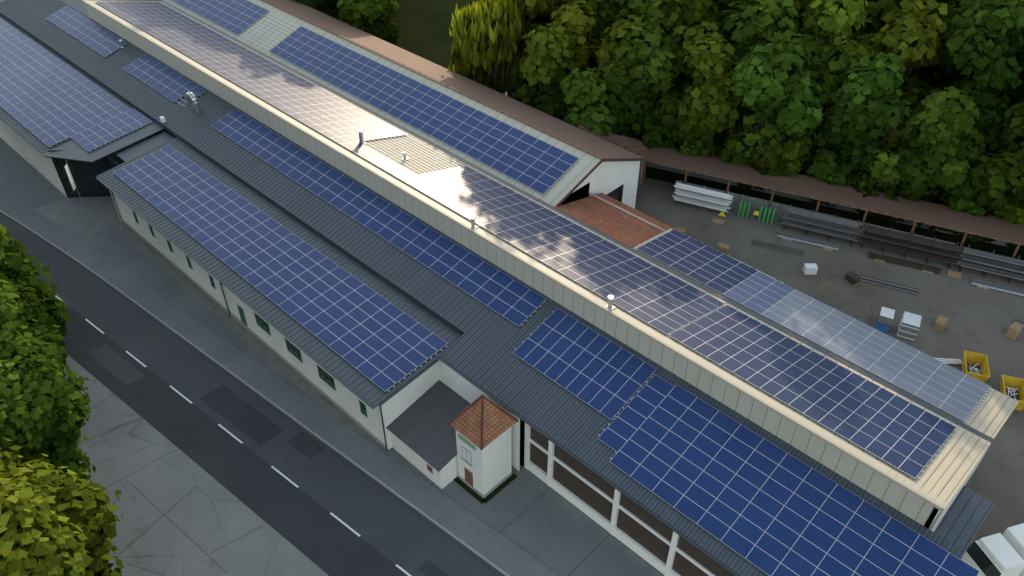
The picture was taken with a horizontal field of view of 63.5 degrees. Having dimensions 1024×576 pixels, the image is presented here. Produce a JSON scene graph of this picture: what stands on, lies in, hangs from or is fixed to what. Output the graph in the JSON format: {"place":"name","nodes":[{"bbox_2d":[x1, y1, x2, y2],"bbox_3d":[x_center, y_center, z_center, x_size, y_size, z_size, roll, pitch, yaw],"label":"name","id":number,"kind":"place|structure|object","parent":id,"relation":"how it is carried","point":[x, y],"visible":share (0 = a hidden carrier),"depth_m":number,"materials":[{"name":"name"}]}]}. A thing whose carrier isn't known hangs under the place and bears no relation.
{"place":"outdoors","nodes":[
{"label":"outdoors","id":0,"kind":"place"},
{"bbox_2d":[21,0,1023,574],"bbox_3d":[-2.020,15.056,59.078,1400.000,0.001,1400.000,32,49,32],"label":"ground","id":1,"kind":"structure","parent":0,"point":[423,26],"depth_m":113.88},
{"bbox_2d":[0,0,1018,575],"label":"hall","id":2,"kind":"structure","parent":1,"relation":"on","point":[638,526],"depth_m":65.69,"materials":[{"name":"white metal"}]},
{"bbox_2d":[111,192,387,451],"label":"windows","id":3,"kind":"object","parent":2,"relation":"attached to","point":[325,377],"visible":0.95,"depth_m":69.27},
{"bbox_2d":[119,39,615,309],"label":"roof vents","id":4,"kind":"object","parent":2,"relation":"on","point":[191,98],"visible":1,"depth_m":77.53,"materials":[{"name":"white metal"}]},
{"bbox_2d":[0,0,991,575],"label":"solar panels","id":5,"kind":"object","parent":2,"relation":"on","point":[48,100],"visible":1,"depth_m":64.33,"materials":[{"name":"glass"},{"name":"silicon"},{"name":"aluminium"}]},
{"bbox_2d":[0,0,1014,575],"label":"seams","id":6,"kind":"object","parent":2,"relation":"on","point":[352,252],"visible":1,"depth_m":70.55,"materials":[{"name":"grey metal"}]},
{"bbox_2d":[555,193,675,246],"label":"red roof","id":7,"kind":"object","parent":2,"relation":"on","point":[616,223],"visible":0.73,"depth_m":72.76,"materials":[{"name":"red tile"}]},
{"bbox_2d":[0,92,1023,575],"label":"ground sheets","id":8,"kind":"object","parent":1,"relation":"on","point":[222,442],"visible":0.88,"depth_m":63.59,"materials":[{"name":"asphalt"}]},
{"bbox_2d":[33,161,120,239],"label":"paving patch","id":9,"kind":"object","parent":8,"relation":"on","point":[81,218],"visible":0.95,"depth_m":86.00,"materials":[{"name":"grey concrete"}]},
{"bbox_2d":[379,359,470,488],"bbox_3d":[-4.457,9.441,60.892,6.150,6.270,8.617,32,49,32],"label":"annex","id":10,"kind":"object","parent":8,"relation":"on","point":[422,434],"depth_m":60.40,"materials":[{"name":"white paint"}]},
{"bbox_2d":[448,395,518,503],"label":"tower","id":11,"kind":"structure","parent":8,"relation":"on","point":[481,424],"depth_m":56.92,"materials":[{"name":"white paint"}]},
{"bbox_2d":[672,180,1023,410],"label":"storage yard clutter","id":12,"kind":"object","parent":8,"relation":"on","point":[975,365],"visible":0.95,"depth_m":79.46,"materials":[{"name":"metal"}]},
{"bbox_2d":[961,523,1023,575],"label":"van","id":13,"kind":"object","parent":8,"relation":"on","point":[998,554],"visible":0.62,"depth_m":52.10,"materials":[{"name":"white metal"}]},
{"bbox_2d":[577,125,1023,270],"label":"shed","id":14,"kind":"structure","parent":1,"relation":"on","point":[1000,231],"depth_m":83.52,"materials":[{"name":"clay tile"},{"name":"wood"},{"name":"steel"}]}
]}

